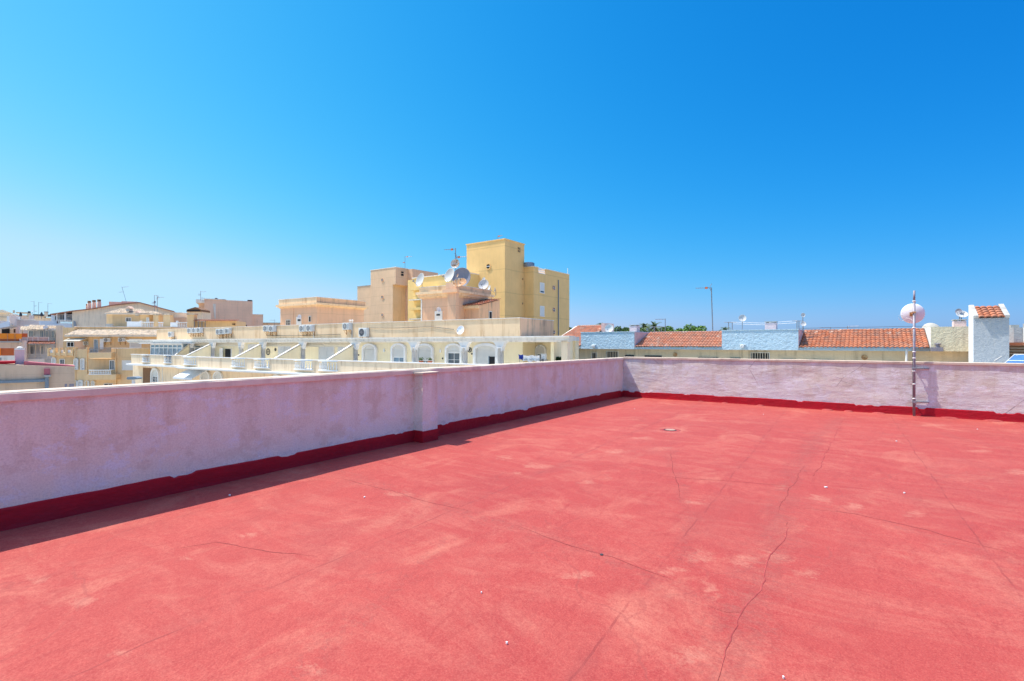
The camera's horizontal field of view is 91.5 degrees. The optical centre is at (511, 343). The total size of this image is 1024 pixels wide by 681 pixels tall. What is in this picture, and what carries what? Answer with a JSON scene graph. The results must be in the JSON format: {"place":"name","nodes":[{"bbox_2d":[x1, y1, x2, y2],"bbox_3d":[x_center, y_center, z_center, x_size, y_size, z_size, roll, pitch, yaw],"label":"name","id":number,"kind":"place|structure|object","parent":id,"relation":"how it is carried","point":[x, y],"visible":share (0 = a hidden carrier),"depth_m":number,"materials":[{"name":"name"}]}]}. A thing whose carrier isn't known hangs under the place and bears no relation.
{"place":"outdoors","nodes":[
{"label":"outdoors","id":0,"kind":"place"},
{"bbox_2d":[0,310,12,320],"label":"house","id":1,"kind":"structure","parent":0,"point":[4,314],"depth_m":116.40,"materials":[{"name":"paint"}]},
{"bbox_2d":[7,310,30,320],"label":"house","id":2,"kind":"structure","parent":0,"point":[28,313],"depth_m":126.41,"materials":[{"name":"paint"}]},
{"bbox_2d":[9,314,38,332],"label":"house","id":3,"kind":"structure","parent":0,"point":[14,320],"depth_m":93.56,"materials":[{"name":"white paint"}]},
{"bbox_2d":[28,311,50,320],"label":"house","id":4,"kind":"structure","parent":0,"point":[35,316],"depth_m":108.06,"materials":[{"name":"paint"}]},
{"bbox_2d":[20,325,64,362],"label":"house","id":5,"kind":"structure","parent":0,"point":[41,339],"depth_m":77.90,"materials":[{"name":"white paint"}]},
{"bbox_2d":[28,331,32,336],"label":"window","id":6,"kind":"structure","parent":5,"relation":"in","point":[30,333],"depth_m":78.97,"materials":[{"name":"grey glass"}]},
{"bbox_2d":[30,346,33,353],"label":"window","id":7,"kind":"structure","parent":5,"relation":"in","point":[31,347],"depth_m":76.80,"materials":[{"name":"grey glass"}]},
{"bbox_2d":[39,301,173,326],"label":"apartment block","id":8,"kind":"structure","parent":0,"point":[96,316],"depth_m":96.71,"materials":[{"name":"beige painted stucco"},{"name":"concrete"},{"name":"terracotta roof tile"}]},
{"bbox_2d":[87,301,90,308],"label":"chimney","id":9,"kind":"object","parent":8,"relation":"on","point":[88,304],"visible":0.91,"depth_m":99.20,"materials":[{"name":"brick"}]},
{"bbox_2d":[92,300,95,307],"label":"chimney","id":10,"kind":"object","parent":8,"relation":"on","point":[93,303],"visible":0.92,"depth_m":99.18,"materials":[{"name":"brick"}]},
{"bbox_2d":[97,299,100,306],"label":"chimney","id":11,"kind":"object","parent":8,"relation":"on","point":[98,302],"visible":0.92,"depth_m":99.19,"materials":[{"name":"brick"}]},
{"bbox_2d":[104,306,197,326],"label":"building","id":12,"kind":"structure","parent":0,"point":[129,316],"depth_m":74.35,"materials":[{"name":"beige paint"}]},
{"bbox_2d":[193,319,245,327],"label":"building","id":13,"kind":"structure","parent":0,"point":[208,323],"depth_m":74.59,"materials":[{"name":"paint"}]},
{"bbox_2d":[196,298,262,325],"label":"apartment block","id":14,"kind":"structure","parent":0,"point":[225,309],"depth_m":88.29,"materials":[{"name":"paint"}]},
{"bbox_2d":[263,323,279,324],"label":"house","id":15,"kind":"structure","parent":0,"point":[271,323],"depth_m":94.57,"materials":[{"name":"concrete"}]},
{"bbox_2d":[357,267,437,321],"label":"apartment tower","id":16,"kind":"structure","parent":0,"point":[384,295],"depth_m":81.98,"materials":[{"name":"paint"}]},
{"bbox_2d":[0,397,1023,680],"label":"terrace floor","id":17,"kind":"structure","parent":0,"point":[464,577],"depth_m":3.43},
{"bbox_2d":[177,542,308,555],"bbox_3d":[-1.909,1.499,3.647,1.150,0.008,0.176,0,0,7],"label":"floor crack","id":18,"kind":"object","parent":17,"relation":"on","point":[246,547],"visible":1,"depth_m":3.66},
{"bbox_2d":[345,479,458,508],"bbox_3d":[-1.143,1.497,4.989,1.952,0.005,0.048,0,0,36],"label":"floor crack","id":19,"kind":"object","parent":17,"relation":"on","point":[404,494],"visible":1,"depth_m":4.95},
{"bbox_2d":[516,525,666,577],"bbox_3d":[0.539,1.504,3.640,1.469,0.002,0.055,0,0,43],"label":"floor crack","id":20,"kind":"object","parent":17,"relation":"on","point":[595,552],"visible":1,"depth_m":3.59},
{"bbox_2d":[659,428,680,431],"bbox_3d":[2.772,1.509,8.722,0.400,0.016,0.400,0,0,36],"label":"floor drain","id":21,"kind":"object","parent":17,"relation":"on","point":[670,430],"visible":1,"depth_m":8.68,"materials":[{"name":"metal"}]},
{"bbox_2d":[718,526,787,678],"bbox_3d":[1.611,1.500,3.201,0.052,0.010,2.424,0,0,36],"label":"floor crack","id":22,"kind":"object","parent":17,"relation":"on","point":[742,610],"visible":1,"depth_m":2.88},
{"bbox_2d":[814,421,842,472],"bbox_3d":[4.976,1.499,7.725,0.058,0.010,5.226,0,0,36],"label":"floor crack","id":23,"kind":"object","parent":17,"relation":"on","point":[829,446],"visible":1,"depth_m":7.21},
{"bbox_2d":[808,508,1004,551],"bbox_3d":[3.154,1.497,4.087,0.212,0.008,1.463,0,0,-42],"label":"floor crack","id":24,"kind":"object","parent":17,"relation":"on","point":[915,527],"visible":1,"depth_m":4.06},
{"bbox_2d":[0,0,1023,347],"label":"sky","id":25,"kind":"structure","parent":0,"point":[832,162],"materials":[{"name":"blue"}]},
{"bbox_2d":[994,354,1023,362],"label":"solar panel","id":26,"kind":"object","parent":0,"point":[1016,358],"visible":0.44,"depth_m":18.80,"materials":[{"name":"blue glass"}]},
{"bbox_3d":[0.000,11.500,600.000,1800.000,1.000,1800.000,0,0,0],"label":"street","id":27,"kind":"structure","parent":0,"visible":0},
{"bbox_2d":[0,321,12,328],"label":"house","id":28,"kind":"structure","parent":27,"relation":"on","point":[4,323],"depth_m":85.64,"materials":[{"name":"white paint"}]},
{"bbox_2d":[0,325,27,360],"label":"house","id":29,"kind":"structure","parent":27,"relation":"on","point":[10,340],"depth_m":70.66,"materials":[{"name":"paint"}]},
{"bbox_2d":[0,361,74,390],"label":"warehouse","id":30,"kind":"structure","parent":27,"relation":"on","point":[31,375],"depth_m":33.26,"materials":[{"name":"paint"}]},
{"bbox_2d":[15,346,24,364],"bbox_3d":[-33.341,0.836,33.762,0.442,1.301,0.900,0,0,-42],"label":"chimney","id":31,"kind":"object","parent":30,"relation":"on","point":[19,355],"visible":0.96,"depth_m":33.50,"materials":[{"name":"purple paint"}]},
{"bbox_2d":[47,326,183,386],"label":"villa","id":32,"kind":"object","parent":27,"relation":"on","point":[97,361],"visible":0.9,"depth_m":65.51,"materials":[{"name":"beige paint"}]},
{"bbox_2d":[67,342,73,346],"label":"window","id":33,"kind":"structure","parent":32,"relation":"in","point":[69,344],"depth_m":69.00,"materials":[{"name":"black glass"}]},
{"bbox_2d":[83,341,88,348],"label":"air conditioner","id":34,"kind":"object","parent":32,"relation":"attached to","point":[85,343],"visible":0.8,"depth_m":68.97,"materials":[{"name":"beige metal"}]},
{"bbox_2d":[94,339,98,351],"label":"window","id":35,"kind":"structure","parent":32,"relation":"in","point":[96,341],"depth_m":67.76,"materials":[{"name":"grey glass"}]},
{"bbox_2d":[100,339,103,348],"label":"door leaf","id":36,"kind":"structure","parent":32,"relation":"in","point":[101,340],"depth_m":67.61,"materials":[{"name":"white"}]},
{"bbox_2d":[103,338,111,344],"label":"air conditioner","id":37,"kind":"object","parent":32,"relation":"attached to","point":[105,340],"visible":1,"depth_m":67.62,"materials":[{"name":"white metal"}]},
{"bbox_2d":[109,360,114,369],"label":"window","id":38,"kind":"structure","parent":32,"relation":"in","point":[111,362],"depth_m":65.28,"materials":[{"name":"grey glass"}]},
{"bbox_2d":[118,338,125,344],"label":"air conditioner","id":39,"kind":"object","parent":32,"relation":"attached to","point":[120,340],"visible":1,"depth_m":67.88,"materials":[{"name":"white metal"}]},
{"bbox_2d":[122,360,132,369],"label":"window","id":40,"kind":"structure","parent":32,"relation":"in","point":[124,367],"depth_m":65.50,"materials":[{"name":"white"}]},
{"bbox_2d":[129,343,141,347],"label":"window","id":41,"kind":"structure","parent":32,"relation":"in","point":[131,345],"depth_m":68.42,"materials":[{"name":"white"}]},
{"bbox_2d":[127,376,142,383],"bbox_3d":[-18.168,6.289,24.000,0.553,9.422,0.320,0,0,0],"label":"street lamp","id":42,"kind":"object","parent":27,"relation":"on","point":[133,378],"visible":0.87,"depth_m":23.91,"materials":[{"name":"grey metal"}]},
{"bbox_2d":[170,312,186,327],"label":"house","id":43,"kind":"structure","parent":27,"relation":"on","point":[180,317],"depth_m":78.60,"materials":[{"name":"beige paint"}]},
{"bbox_2d":[186,307,210,327],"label":"building","id":44,"kind":"structure","parent":27,"relation":"on","point":[203,313],"depth_m":77.98,"materials":[{"name":"beige paint"}]},
{"bbox_2d":[126,317,578,383],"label":"apartment block","id":45,"kind":"structure","parent":27,"relation":"on","point":[245,351],"depth_m":43.28,"materials":[{"name":"white paint"}]},
{"bbox_2d":[168,332,174,338],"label":"air conditioner","id":46,"kind":"object","parent":45,"relation":"attached to","point":[171,334],"visible":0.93,"depth_m":62.49,"materials":[{"name":"white metal"}]},
{"bbox_2d":[187,328,193,336],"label":"air conditioner","id":47,"kind":"object","parent":45,"relation":"attached to","point":[189,330],"visible":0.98,"depth_m":59.99,"materials":[{"name":"white metal"}]},
{"bbox_2d":[192,328,198,336],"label":"air conditioner","id":48,"kind":"object","parent":45,"relation":"attached to","point":[193,330],"visible":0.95,"depth_m":59.40,"materials":[{"name":"white metal"}]},
{"bbox_2d":[196,327,202,336],"bbox_3d":[-36.914,-1.362,58.954,0.850,1.070,0.423,0,0,32],"label":"air conditioner","id":49,"kind":"object","parent":45,"relation":"attached to","point":[199,330],"visible":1,"depth_m":58.79,"materials":[{"name":"white metal"}]},
{"bbox_2d":[216,329,222,338],"bbox_3d":[-33.273,-1.119,56.673,0.850,1.070,0.423,0,0,32],"label":"air conditioner","id":50,"kind":"object","parent":45,"relation":"attached to","point":[217,332],"visible":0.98,"depth_m":56.52,"materials":[{"name":"white metal"}]},
{"bbox_2d":[220,329,226,337],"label":"air conditioner","id":51,"kind":"object","parent":45,"relation":"attached to","point":[222,331],"visible":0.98,"depth_m":56.05,"materials":[{"name":"white metal"}]},
{"bbox_2d":[225,349,230,356],"bbox_3d":[-32.389,1.510,56.858,1.231,1.820,0.030,0,0,32],"label":"doorway","id":52,"kind":"structure","parent":45,"relation":"in","point":[227,351],"depth_m":56.84,"materials":[{"name":"black"}]},
{"bbox_2d":[225,328,231,337],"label":"air conditioner","id":53,"kind":"object","parent":45,"relation":"attached to","point":[228,331],"visible":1,"depth_m":55.51,"materials":[{"name":"white metal"}]},
{"bbox_2d":[263,325,270,335],"bbox_3d":[-25.464,-1.355,51.782,0.850,1.070,0.423,0,0,32],"label":"air conditioner","id":54,"kind":"object","parent":45,"relation":"attached to","point":[266,328],"visible":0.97,"depth_m":51.60,"materials":[{"name":"white metal"}]},
{"bbox_2d":[269,326,276,335],"bbox_3d":[-24.613,-1.312,51.249,0.850,1.070,0.423,0,0,32],"label":"air conditioner","id":55,"kind":"object","parent":45,"relation":"attached to","point":[272,329],"visible":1,"depth_m":51.06,"materials":[{"name":"white metal"}]},
{"bbox_2d":[299,325,306,335],"bbox_3d":[-20.342,-1.248,48.574,0.850,1.070,0.423,0,0,32],"label":"air conditioner","id":56,"kind":"object","parent":45,"relation":"attached to","point":[302,328],"visible":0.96,"depth_m":48.34,"materials":[{"name":"white metal"}]},
{"bbox_2d":[306,325,314,335],"bbox_3d":[-19.407,-1.262,47.989,0.850,1.070,0.423,0,0,32],"label":"air conditioner","id":57,"kind":"object","parent":45,"relation":"attached to","point":[309,328],"visible":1,"depth_m":47.82,"materials":[{"name":"white metal"}]},
{"bbox_2d":[276,297,367,324],"bbox_3d":[-21.216,-2.575,55.903,6.960,4.550,6.932,0,0,32],"label":"stairhead","id":58,"kind":"object","parent":45,"relation":"on","point":[317,310],"visible":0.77,"depth_m":53.48,"materials":[{"name":"paint"}]},
{"bbox_2d":[296,317,301,324],"bbox_3d":[-22.709,-1.825,53.111,0.829,2.050,0.090,0,0,32],"label":"door","id":59,"kind":"structure","parent":58,"relation":"in","point":[298,320],"depth_m":53.07,"materials":[{"name":"metal"}]},
{"bbox_2d":[342,323,351,334],"bbox_3d":[-14.955,-1.348,45.200,0.850,1.070,0.423,0,0,32],"label":"air conditioner","id":60,"kind":"object","parent":45,"relation":"attached to","point":[346,326],"visible":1,"depth_m":45.03,"materials":[{"name":"white metal"}]},
{"bbox_2d":[359,328,368,337],"bbox_3d":[-13.080,-0.768,44.049,1.000,1.230,0.423,0,0,32],"label":"air conditioner","id":61,"kind":"object","parent":45,"relation":"attached to","point":[363,332],"visible":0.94,"depth_m":43.84,"materials":[{"name":"grey metal"}]},
{"bbox_2d":[393,357,402,361],"bbox_3d":[-9.638,1.780,42.594,1.353,1.280,0.070,0,0,32],"label":"window","id":62,"kind":"structure","parent":45,"relation":"in","point":[395,359],"depth_m":42.64,"materials":[{"name":"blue glass"}]},
{"bbox_2d":[448,352,458,362],"bbox_3d":[-4.563,1.560,39.420,1.314,1.720,0.070,0,0,32],"label":"window","id":63,"kind":"structure","parent":45,"relation":"in","point":[453,357],"depth_m":39.45,"materials":[{"name":"grey glass"}]},
{"bbox_2d":[415,282,494,320],"bbox_3d":[-5.020,-2.700,44.767,4.906,4.800,5.951,0,0,32],"label":"stairhead","id":64,"kind":"object","parent":45,"relation":"on","point":[450,300],"visible":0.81,"depth_m":42.84,"materials":[{"name":"paint"}]},
{"bbox_2d":[412,273,423,286],"bbox_3d":[-8.136,-5.617,43.830,1.009,1.234,1.022,0,0,9],"label":"satellite dish","id":65,"kind":"object","parent":64,"relation":"on","point":[419,279],"visible":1,"depth_m":44.08,"materials":[{"name":"grey metal"}]},
{"bbox_2d":[435,311,442,319],"bbox_3d":[-6.308,-1.750,42.838,0.844,2.100,0.090,0,0,32],"label":"door","id":66,"kind":"structure","parent":64,"relation":"in","point":[438,315],"depth_m":42.76,"materials":[{"name":"metal"}]},
{"bbox_2d":[442,268,453,281],"bbox_3d":[-5.372,-5.793,42.574,1.010,1.385,1.024,0,0,5],"label":"satellite dish","id":67,"kind":"object","parent":64,"relation":"on","point":[449,275],"visible":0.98,"depth_m":42.81,"materials":[{"name":"grey metal"}]},
{"bbox_2d":[446,248,465,279],"bbox_3d":[-4.762,-6.526,41.796,1.980,2.952,0.480,0,0,20],"label":"tv antenna","id":68,"kind":"object","parent":64,"relation":"on","point":[451,249],"visible":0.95,"depth_m":41.75,"materials":[{"name":"grey metal"}]},
{"bbox_2d":[451,259,458,267],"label":"satellite dish","id":69,"kind":"object","parent":68,"relation":"attached to","point":[454,263],"visible":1,"depth_m":41.70,"materials":[{"name":"grey metal"}]},
{"bbox_2d":[452,278,466,286],"bbox_3d":[-4.303,-4.993,40.635,1.096,0.819,1.077,0,0,-28],"label":"satellite dish","id":70,"kind":"object","parent":64,"relation":"on","point":[458,282],"visible":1,"depth_m":40.80,"materials":[{"name":"grey metal"}]},
{"bbox_2d":[452,267,470,285],"bbox_3d":[-4.614,-5.900,44.314,1.398,1.800,1.386,0,0,-32],"label":"satellite dish","id":71,"kind":"object","parent":64,"relation":"on","point":[462,272],"visible":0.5,"depth_m":44.52,"materials":[{"name":"grey metal"}]},
{"bbox_2d":[478,279,488,288],"bbox_3d":[-2.549,-5.358,44.980,0.790,0.931,0.805,0,0,-21],"label":"satellite dish","id":72,"kind":"object","parent":64,"relation":"on","point":[483,284],"visible":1,"depth_m":45.13,"materials":[{"name":"grey metal"}]},
{"bbox_2d":[457,326,463,334],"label":"satellite dish","id":73,"kind":"object","parent":45,"relation":"on","point":[460,330],"visible":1,"depth_m":38.25,"materials":[{"name":"grey metal"}]},
{"bbox_2d":[463,299,499,318],"bbox_3d":[-3.012,-2.180,43.975,2.628,3.760,3.603,0,0,32],"label":"lean to","id":74,"kind":"object","parent":45,"relation":"on","point":[485,308],"visible":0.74,"depth_m":42.86,"materials":[{"name":"paint"}]},
{"bbox_3d":[1.465,1.752,33.830,2.112,1.342,0.336,0,0,32],"label":"clothes line","id":75,"kind":"object","parent":45,"relation":"on","visible":0},
{"bbox_2d":[523,355,531,361],"bbox_3d":[1.058,1.015,33.945,0.626,0.477,0.199,0,0,32],"label":"bed sheet","id":76,"kind":"object","parent":75,"relation":"hanging from","point":[529,358],"visible":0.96,"depth_m":33.87,"materials":[{"name":"white fabric"}]},
{"bbox_2d":[532,355,539,361],"bbox_3d":[1.593,1.005,33.611,0.592,0.472,0.200,0,0,32],"label":"bed sheet","id":77,"kind":"object","parent":75,"relation":"hanging from","point":[536,358],"visible":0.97,"depth_m":33.57,"materials":[{"name":"white fabric"}]},
{"bbox_2d":[541,354,546,359],"bbox_3d":[2.139,0.888,33.622,0.391,0.472,0.200,0,0,32],"label":"shirt","id":78,"kind":"object","parent":75,"relation":"hanging from","point":[544,356],"visible":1,"depth_m":33.57,"materials":[{"name":"white fabric"}]},
{"bbox_2d":[408,273,478,320],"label":"apartment block","id":79,"kind":"structure","parent":27,"relation":"on","point":[414,307],"depth_m":66.75,"materials":[{"name":"beige paint"}]},
{"bbox_2d":[466,238,569,335],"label":"apartment tower","id":80,"kind":"structure","parent":27,"relation":"on","point":[519,285],"depth_m":64.81,"materials":[{"name":"yellow paint"}]},
{"bbox_2d":[485,263,490,269],"bbox_3d":[-3.020,-9.838,63.490,0.837,0.824,0.100,0,0,36],"label":"round window","id":81,"kind":"structure","parent":80,"relation":"in","point":[488,265],"depth_m":63.47,"materials":[{"name":"black metal"}]},
{"bbox_2d":[540,282,544,293],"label":"window","id":82,"kind":"structure","parent":80,"relation":"in","point":[541,284],"depth_m":66.25,"materials":[{"name":"glass"}]},
{"bbox_2d":[540,306,544,316],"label":"window","id":83,"kind":"structure","parent":80,"relation":"in","point":[541,307],"depth_m":66.29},
{"bbox_2d":[562,323,613,346],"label":"house","id":84,"kind":"structure","parent":27,"relation":"on","point":[575,331],"depth_m":47.14,"materials":[{"name":"tile"}]},
{"bbox_2d":[614,326,626,331],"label":"tree","id":85,"kind":"object","parent":27,"relation":"on","point":[620,329],"visible":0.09,"depth_m":92.65,"materials":[{"name":"green plant"}]},
{"bbox_2d":[640,323,651,329],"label":"palm tree","id":86,"kind":"object","parent":27,"relation":"on","point":[643,325],"visible":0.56,"depth_m":94.66,"materials":[{"name":"green plant"}]},
{"bbox_2d":[644,321,666,346],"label":"palm tree","id":87,"kind":"object","parent":27,"relation":"on","point":[654,324],"visible":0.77,"depth_m":79.79,"materials":[{"name":"green plant"}]},
{"bbox_2d":[660,326,680,331],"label":"tree","id":88,"kind":"object","parent":27,"relation":"on","point":[669,329],"visible":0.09,"depth_m":85.68,"materials":[{"name":"green plant"}]},
{"bbox_2d":[675,323,696,330],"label":"tree","id":89,"kind":"object","parent":27,"relation":"on","point":[687,327],"visible":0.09,"depth_m":77.80,"materials":[{"name":"green plant"}]},
{"bbox_2d":[579,326,968,361],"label":"terraced house","id":90,"kind":"structure","parent":27,"relation":"on","point":[944,344],"depth_m":32.99,"materials":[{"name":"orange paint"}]},
{"bbox_2d":[591,352,596,358],"bbox_3d":[6.790,1.260,41.212,0.513,1.080,0.060,0,0,36],"label":"window","id":91,"kind":"structure","parent":90,"relation":"in","point":[593,354],"depth_m":41.24,"materials":[{"name":"beige glass"}]},
{"bbox_2d":[605,324,612,331],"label":"satellite dish","id":92,"kind":"object","parent":90,"relation":"on","point":[608,327],"visible":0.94,"depth_m":42.15,"materials":[{"name":"grey metal"}]},
{"bbox_2d":[606,351,618,357],"bbox_3d":[8.104,1.190,40.269,1.086,1.220,0.060,0,0,36],"label":"window","id":93,"kind":"structure","parent":90,"relation":"in","point":[609,354],"depth_m":40.26,"materials":[{"name":"beige"}]},
{"bbox_2d":[629,325,639,331],"bbox_3d":[10.074,-1.092,40.927,0.666,0.884,0.760,0,0,36],"label":"chimney","id":94,"kind":"object","parent":90,"relation":"on","point":[634,328],"visible":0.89,"depth_m":40.72,"materials":[{"name":"white paint"}]},
{"bbox_2d":[705,285,712,330],"bbox_3d":[15.188,-2.684,39.324,1.312,4.070,0.480,0,0,15],"label":"tv antenna","id":95,"kind":"object","parent":90,"relation":"on","point":[711,305],"visible":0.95,"depth_m":39.15,"materials":[{"name":"grey metal"}]},
{"bbox_2d":[739,315,745,329],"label":"satellite dish","id":96,"kind":"object","parent":90,"relation":"on","point":[742,318],"visible":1,"depth_m":35.35,"materials":[{"name":"grey metal"}]},
{"bbox_2d":[724,321,787,329],"bbox_3d":[18.928,-1.226,38.099,4.984,0.952,0.626,0,0,36],"label":"drying frame","id":97,"kind":"object","parent":90,"relation":"on","point":[746,322],"visible":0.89,"depth_m":38.74,"materials":[{"name":"grey metal"}]},
{"bbox_2d":[751,352,769,358],"bbox_3d":[16.916,1.190,33.968,1.188,1.220,0.060,0,0,36],"label":"window","id":98,"kind":"structure","parent":90,"relation":"in","point":[754,355],"depth_m":33.96,"materials":[{"name":"beige metal"}]},
{"bbox_2d":[764,321,777,328],"bbox_3d":[18.245,-1.102,35.083,0.753,0.905,0.760,0,0,36],"label":"chimney","id":99,"kind":"object","parent":90,"relation":"on","point":[768,325],"visible":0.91,"depth_m":34.80,"materials":[{"name":"white paint"}]},
{"bbox_2d":[922,323,938,329],"bbox_3d":[26.217,-0.818,31.130,1.020,0.971,0.385,0,0,17],"label":"satellite dish","id":100,"kind":"object","parent":90,"relation":"attached to","point":[927,325],"visible":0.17,"depth_m":31.21,"materials":[{"name":"grey metal"}]},
{"bbox_2d":[951,319,966,326],"bbox_3d":[26.437,-1.035,29.471,0.620,0.771,0.760,0,0,36],"label":"chimney","id":101,"kind":"object","parent":90,"relation":"on","point":[956,323],"visible":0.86,"depth_m":29.22,"materials":[{"name":"white paint"}]},
{"bbox_2d":[956,311,967,320],"bbox_3d":[26.449,-1.654,29.276,0.476,0.607,0.484,0,0,-19],"label":"satellite dish","id":102,"kind":"object","parent":101,"relation":"on","point":[963,314],"visible":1,"depth_m":29.31,"materials":[{"name":"grey metal"}]},
{"bbox_2d":[969,304,1009,362],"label":"stair tower","id":103,"kind":"structure","parent":27,"relation":"on","point":[988,334],"depth_m":22.75,"materials":[{"name":"white paint"}]},
{"bbox_2d":[1009,324,1023,357],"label":"house","id":104,"kind":"structure","parent":27,"relation":"on","point":[1016,339],"depth_m":23.50,"materials":[{"name":"white paint"}]},
{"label":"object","id":105,"kind":"object","parent":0,"visible":0},
{"bbox_2d":[0,357,623,530],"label":"parapet wall","id":106,"kind":"structure","parent":105,"relation":"on","point":[67,451],"depth_m":5.44,"materials":[{"name":"paint"}]},
{"bbox_2d":[623,357,1023,422],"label":"parapet wall","id":107,"kind":"structure","parent":105,"relation":"on","point":[991,392],"depth_m":11.14,"materials":[{"name":"white paint"}]},
{"bbox_2d":[901,290,928,415],"bbox_3d":[8.375,0.205,10.421,0.402,2.610,0.387,0,0,-5],"label":"satellite dish","id":108,"kind":"object","parent":107,"relation":"attached to","point":[914,313],"visible":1,"depth_m":10.33,"materials":[{"name":"metal"}]}
]}

